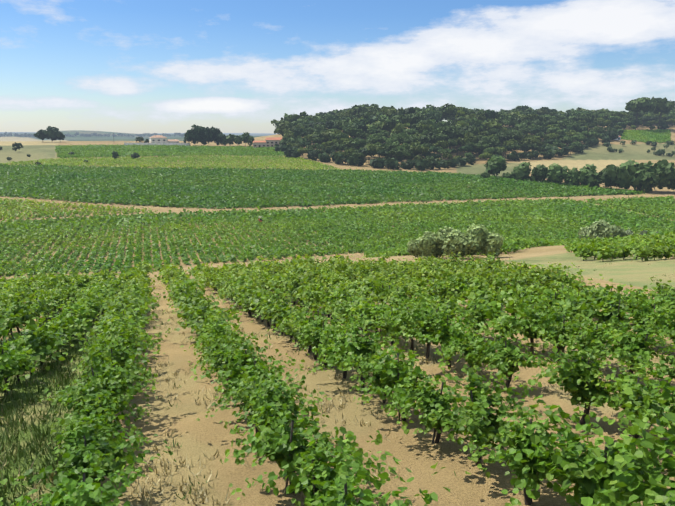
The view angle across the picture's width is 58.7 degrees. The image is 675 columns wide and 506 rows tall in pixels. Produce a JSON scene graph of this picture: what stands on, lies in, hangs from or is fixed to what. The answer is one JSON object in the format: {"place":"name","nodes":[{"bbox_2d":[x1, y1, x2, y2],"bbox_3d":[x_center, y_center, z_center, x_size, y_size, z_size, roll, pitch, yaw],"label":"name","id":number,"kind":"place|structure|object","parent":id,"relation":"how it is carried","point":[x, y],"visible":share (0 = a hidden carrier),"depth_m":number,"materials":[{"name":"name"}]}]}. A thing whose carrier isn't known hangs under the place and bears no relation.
{"place":"outdoors","nodes":[
{"label":"outdoors","id":0,"kind":"place"},
{"bbox_2d":[0,124,674,505],"bbox_3d":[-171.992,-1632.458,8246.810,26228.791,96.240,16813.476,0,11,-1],"label":"terrain","id":1,"kind":"structure","parent":0,"point":[418,454],"depth_m":11.14,"materials":[{"name":"beige soil"}]},
{"bbox_2d":[0,260,673,505],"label":"grass tufts","id":2,"kind":"object","parent":1,"relation":"on","point":[41,435],"visible":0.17,"depth_m":9.48,"materials":[{"name":"plant"}]},
{"bbox_2d":[0,289,674,505],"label":"vines","id":3,"kind":"object","parent":1,"relation":"on","point":[628,475],"visible":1,"depth_m":7.52,"materials":[{"name":"green plant"}]},
{"bbox_2d":[0,231,674,384],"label":"vines","id":4,"kind":"object","parent":1,"relation":"on","point":[132,291],"visible":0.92,"depth_m":21.68,"materials":[{"name":"green plant"}]},
{"bbox_2d":[0,244,674,504],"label":"grapevine trunks","id":5,"kind":"object","parent":1,"relation":"on","point":[527,500],"visible":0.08,"depth_m":11.96,"materials":[{"name":"brown wood"}]},
{"bbox_2d":[0,128,674,276],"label":"vines","id":6,"kind":"object","parent":1,"relation":"on","point":[550,218],"visible":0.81,"depth_m":259.96,"materials":[{"name":"green plant"}]},
{"bbox_2d":[0,97,674,258],"bbox_3d":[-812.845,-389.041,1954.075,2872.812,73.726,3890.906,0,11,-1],"label":"trees","id":7,"kind":"object","parent":1,"relation":"on","point":[413,130],"materials":[{"name":"green plant"}]},
{"bbox_2d":[98,133,620,222],"bbox_3d":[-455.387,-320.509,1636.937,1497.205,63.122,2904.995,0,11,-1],"label":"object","id":8,"kind":"object","parent":1,"relation":"on","point":[162,140],"visible":0.54,"depth_m":598.98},
{"bbox_2d":[0,0,674,133],"label":"sky","id":9,"kind":"structure","parent":0,"point":[121,66],"materials":[{"name":"blue"}]}
]}

